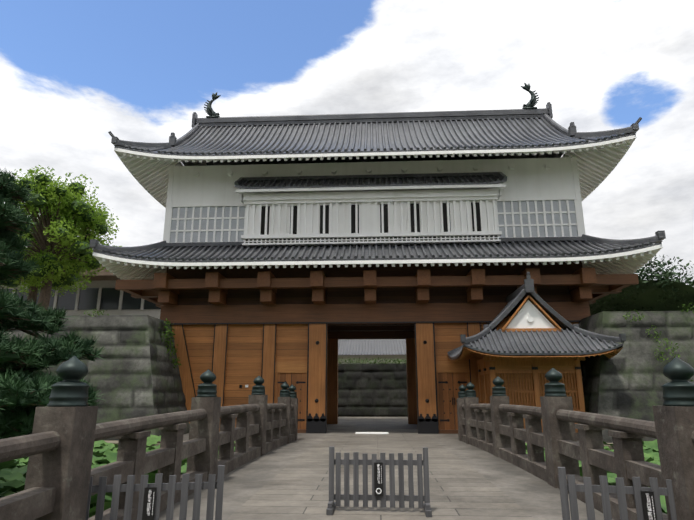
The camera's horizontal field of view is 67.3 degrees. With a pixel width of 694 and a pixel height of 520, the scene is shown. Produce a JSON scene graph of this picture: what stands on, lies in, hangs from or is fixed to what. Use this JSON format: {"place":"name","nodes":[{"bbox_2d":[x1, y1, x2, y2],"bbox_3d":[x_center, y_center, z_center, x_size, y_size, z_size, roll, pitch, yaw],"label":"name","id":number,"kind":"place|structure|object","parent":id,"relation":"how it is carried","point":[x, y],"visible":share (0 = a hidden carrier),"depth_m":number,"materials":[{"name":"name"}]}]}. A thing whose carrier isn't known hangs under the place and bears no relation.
{"place":"outdoors","nodes":[
{"label":"outdoors","id":0,"kind":"place"},
{"bbox_2d":[0,170,106,438],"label":"pine","id":1,"kind":"object","parent":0,"point":[23,387],"depth_m":9.09,"materials":[{"name":"green plant"}]},
{"bbox_2d":[183,322,496,427],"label":"wooden wall panels","id":2,"kind":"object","parent":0,"point":[244,356],"depth_m":23.61,"materials":[{"name":"brown wood"}]},
{"bbox_2d":[0,0,693,286],"label":"sky","id":3,"kind":"structure","parent":0,"point":[73,73],"materials":[{"name":"white"}]},
{"bbox_2d":[104,440,613,449],"bbox_3d":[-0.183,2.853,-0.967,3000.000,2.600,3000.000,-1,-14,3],"label":"ground","id":4,"kind":"structure","parent":0,"point":[158,443],"depth_m":18.11,"materials":[{"name":"green plant"}]},
{"bbox_2d":[1,315,189,440],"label":"stone wall","id":5,"kind":"structure","parent":4,"relation":"on","point":[133,373],"depth_m":20.94,"materials":[{"name":"grey stone"}]},
{"bbox_2d":[6,165,121,311],"bbox_3d":[-19.588,-0.255,34.186,8.646,11.183,8.632,-1,-14,3],"label":"broadleaf tree","id":6,"kind":"object","parent":5,"relation":"on","point":[51,188],"depth_m":33.39,"materials":[{"name":"green plant"}]},
{"bbox_2d":[12,174,107,285],"bbox_3d":[-19.652,-1.887,34.548,7.434,6.805,7.584,-1,-14,3],"label":"tree foliage","id":7,"kind":"object","parent":6,"relation":"attached to","point":[79,250],"visible":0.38,"depth_m":32.88,"materials":[{"name":"green plant"}]},
{"bbox_2d":[84,303,693,380],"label":"wall ivy plants","id":8,"kind":"object","parent":5,"relation":"attached to","point":[178,359],"depth_m":21.77,"materials":[{"name":"green plant"}]},
{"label":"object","id":9,"kind":"object","parent":5,"relation":"on","visible":0},
{"bbox_2d":[27,260,68,304],"bbox_3d":[-23.506,1.644,39.492,6.402,10.118,7.547,13,-19,-42],"label":"tree trunk","id":10,"kind":"object","parent":9,"relation":"on","point":[32,294],"depth_m":38.57,"materials":[{"name":"brown plant"}]},
{"bbox_2d":[3,210,84,288],"bbox_3d":[-23.661,-0.631,40.111,7.424,6.261,8.647,13,-19,-41],"label":"foliage","id":11,"kind":"object","parent":10,"relation":"attached to","point":[54,284],"visible":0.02,"depth_m":38.04,"materials":[{"name":"green plant"}]},
{"bbox_2d":[1,217,99,296],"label":"foliage","id":12,"kind":"object","parent":10,"relation":"attached to","point":[55,287],"visible":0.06,"depth_m":38.94,"materials":[{"name":"green plant"}]},
{"bbox_2d":[1,280,160,318],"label":"office building","id":13,"kind":"structure","parent":9,"relation":"on","point":[101,284],"depth_m":45.30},
{"bbox_2d":[20,264,119,280],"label":"roof","id":14,"kind":"structure","parent":13,"relation":"attached to","point":[106,275],"depth_m":44.37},
{"bbox_2d":[0,288,160,309],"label":"office windows","id":15,"kind":"structure","parent":13,"relation":"in","point":[88,297],"depth_m":45.44,"materials":[{"name":"grey glass"}]},
{"bbox_2d":[0,435,666,517],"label":"lotus leaves","id":16,"kind":"object","parent":4,"relation":"on","point":[13,476],"visible":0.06,"depth_m":11.55,"materials":[{"name":"green plant"}]},
{"bbox_2d":[338,355,405,363],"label":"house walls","id":17,"kind":"structure","parent":4,"relation":"on","point":[376,357],"depth_m":50.91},
{"bbox_2d":[338,339,405,354],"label":"house roof","id":18,"kind":"structure","parent":17,"relation":"on","point":[371,346],"depth_m":51.95,"materials":[{"name":"grey tile"}]},
{"bbox_2d":[338,363,407,416],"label":"stone wall","id":19,"kind":"structure","parent":4,"relation":"on","point":[372,390],"depth_m":38.64,"materials":[{"name":"grey stone"}]},
{"bbox_2d":[338,357,405,363],"bbox_3d":[2.178,7.705,39.515,10.166,0.657,0.908,-1,-14,3],"label":"hedge","id":20,"kind":"object","parent":19,"relation":"on","point":[397,360],"visible":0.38,"depth_m":39.52,"materials":[{"name":"green plant"}]},
{"bbox_2d":[579,311,693,441],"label":"stone wall","id":21,"kind":"structure","parent":4,"relation":"on","point":[629,379],"depth_m":19.77,"materials":[{"name":"grey stone"}]},
{"bbox_2d":[163,152,585,433],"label":"gate upper walls","id":22,"kind":"structure","parent":0,"point":[531,179],"depth_m":24.88,"materials":[{"name":"white paint"}]},
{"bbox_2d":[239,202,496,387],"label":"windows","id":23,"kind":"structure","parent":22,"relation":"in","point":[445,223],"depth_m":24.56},
{"bbox_2d":[170,200,577,242],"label":"lattice windows","id":24,"kind":"structure","parent":22,"relation":"in","point":[499,208],"depth_m":24.78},
{"bbox_2d":[92,135,662,279],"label":"roof eaves","id":25,"kind":"object","parent":22,"relation":"attached to","point":[597,163],"visible":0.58,"depth_m":24.27,"materials":[{"name":"white paint"}]},
{"bbox_2d":[89,102,665,262],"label":"gate roof tiles","id":26,"kind":"object","parent":22,"relation":"on","point":[401,131],"visible":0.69,"depth_m":25.20,"materials":[{"name":"grey tile"}]},
{"bbox_2d":[204,83,538,117],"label":"roof ornaments","id":27,"kind":"object","parent":26,"relation":"on","point":[530,104],"visible":0.96,"depth_m":30.13},
{"bbox_2d":[171,322,578,431],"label":"gate pillars","id":28,"kind":"structure","parent":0,"point":[425,371],"depth_m":23.32,"materials":[{"name":"brown wood"}]},
{"bbox_2d":[277,373,467,429],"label":"side doors","id":29,"kind":"structure","parent":28,"relation":"attached to","point":[446,395],"depth_m":22.88,"materials":[{"name":"brown wood"}]},
{"bbox_2d":[275,361,469,372],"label":"gate door lintels","id":30,"kind":"object","parent":28,"relation":"attached to","point":[441,367],"visible":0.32,"depth_m":23.07,"materials":[{"name":"brown wood"}]},
{"bbox_2d":[170,320,580,433],"bbox_3d":[1.078,5.158,23.044,19.400,4.806,0.460,-1,-14,3],"label":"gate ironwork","id":31,"kind":"object","parent":28,"relation":"attached to","point":[426,425],"visible":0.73,"depth_m":22.94,"materials":[{"name":"black metal"}]},
{"bbox_2d":[115,274,638,433],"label":"wooden beams","id":32,"kind":"structure","parent":28,"relation":"on","point":[378,312],"depth_m":23.40,"materials":[{"name":"brown wood"}]},
{"bbox_2d":[328,324,413,331],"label":"gate passage ceiling","id":33,"kind":"structure","parent":32,"relation":"on","point":[373,327],"depth_m":28.17,"materials":[{"name":"brown wood"}]},
{"bbox_2d":[122,268,629,305],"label":"beam ends","id":34,"kind":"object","parent":32,"relation":"on","point":[582,292],"depth_m":22.88,"materials":[{"name":"brown wood"}]},
{"bbox_2d":[166,261,585,304],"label":"gate recess wall","id":35,"kind":"structure","parent":0,"point":[491,294],"depth_m":24.15,"materials":[{"name":"brown wood"}]},
{"bbox_2d":[159,440,613,519],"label":"bridge deck","id":36,"kind":"structure","parent":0,"point":[289,481],"depth_m":8.79,"materials":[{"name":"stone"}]},
{"bbox_2d":[85,465,224,519],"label":"barrier fence","id":37,"kind":"object","parent":36,"relation":"on","point":[130,487],"visible":0.79,"depth_m":5.59,"materials":[{"name":"grey wood"}]},
{"bbox_2d":[142,487,156,519],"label":"sign","id":38,"kind":"object","parent":37,"relation":"attached to","point":[146,516],"visible":1,"depth_m":5.53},
{"bbox_2d":[147,490,153,513],"bbox_3d":[-2.098,2.642,5.515,0.080,0.387,0.021,-1,-14,3],"label":"sign lettering","id":39,"kind":"object","parent":38,"relation":"on","point":[149,501],"visible":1,"depth_m":5.53},
{"bbox_2d":[0,395,693,519],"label":"bridge railing","id":40,"kind":"object","parent":36,"relation":"on","point":[56,446],"visible":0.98,"depth_m":7.16,"materials":[{"name":"wood"}]},
{"bbox_2d":[47,356,693,406],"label":"post finials","id":41,"kind":"object","parent":40,"relation":"on","point":[70,390],"visible":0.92,"depth_m":5.45,"materials":[{"name":"metal"}]},
{"bbox_2d":[326,446,431,516],"bbox_3d":[0.442,3.054,7.266,1.413,0.840,0.556,-1,-14,3],"label":"barrier fence","id":42,"kind":"object","parent":36,"relation":"on","point":[365,497],"visible":0.96,"depth_m":7.25,"materials":[{"name":"grey wood"}]},
{"bbox_2d":[374,462,382,495],"bbox_3d":[0.440,3.049,7.245,0.120,0.440,0.019,-1,-14,3],"label":"sign","id":43,"kind":"object","parent":42,"relation":"attached to","point":[378,484],"visible":1,"depth_m":7.24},
{"bbox_2d":[376,464,381,493],"bbox_3d":[0.440,3.043,7.236,0.082,0.387,0.004,-1,-14,3],"label":"sign lettering","id":44,"kind":"object","parent":43,"relation":"attached to","point":[378,465],"visible":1,"depth_m":7.24},
{"bbox_2d":[558,467,676,519],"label":"barrier fence","id":45,"kind":"object","parent":36,"relation":"on","point":[604,489],"visible":0.83,"depth_m":5.44,"materials":[{"name":"grey wood"}]},
{"bbox_2d":[640,491,656,519],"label":"sign","id":46,"kind":"object","parent":45,"relation":"attached to","point":[644,496],"visible":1,"depth_m":5.32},
{"bbox_2d":[647,495,654,519],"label":"sign lettering","id":47,"kind":"object","parent":46,"relation":"attached to","point":[648,507],"visible":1,"depth_m":5.31},
{"bbox_2d":[183,417,612,442],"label":"gate pavement","id":48,"kind":"structure","parent":0,"point":[395,428],"depth_m":22.91,"materials":[{"name":"stone"}]},
{"bbox_2d":[448,295,622,432],"bbox_3d":[7.211,4.133,20.857,5.700,5.139,4.350,-1,-14,3],"label":"guardhouse frame","id":49,"kind":"object","parent":48,"relation":"on","point":[486,379],"visible":0.5,"depth_m":19.83,"materials":[{"name":"brown wood"}]},
{"bbox_2d":[481,366,577,425],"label":"guardhouse boards","id":50,"kind":"object","parent":49,"relation":"attached to","point":[530,368],"visible":0.04,"depth_m":19.91,"materials":[{"name":"brown wood"}]},
{"bbox_2d":[478,367,580,371],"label":"guardhouse fittings","id":51,"kind":"object","parent":49,"relation":"attached to","point":[493,368],"visible":0.52,"depth_m":19.88,"materials":[{"name":"black metal"}]},
{"bbox_2d":[447,272,625,359],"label":"tiled roof","id":52,"kind":"structure","parent":49,"relation":"on","point":[570,339],"depth_m":19.62,"materials":[{"name":"grey tile"}]},
{"bbox_2d":[506,300,554,327],"bbox_3d":[7.163,2.120,20.427,1.960,1.150,0.040,-1,-14,3],"label":"gable panel","id":53,"kind":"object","parent":52,"relation":"attached to","point":[529,314],"depth_m":20.39,"materials":[{"name":"white paint"}]},
{"bbox_2d":[581,365,585,383],"bbox_3d":[9.519,5.519,20.605,1.200,2.890,0.090,-1,-14,3],"label":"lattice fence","id":54,"kind":"object","parent":48,"relation":"on","point":[584,374],"visible":0.08,"depth_m":20.83,"materials":[{"name":"brown wood"}]},
{"bbox_2d":[589,280,693,315],"bbox_3d":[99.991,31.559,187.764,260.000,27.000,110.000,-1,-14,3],"label":"hedge","id":55,"kind":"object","parent":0,"point":[641,301],"depth_m":151.92,"materials":[{"name":"green plant"}]},
{"bbox_2d":[589,255,693,313],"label":"distant hill trees","id":56,"kind":"object","parent":55,"relation":"on","point":[666,275],"visible":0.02,"depth_m":141.97,"materials":[{"name":"green plant"}]}
]}

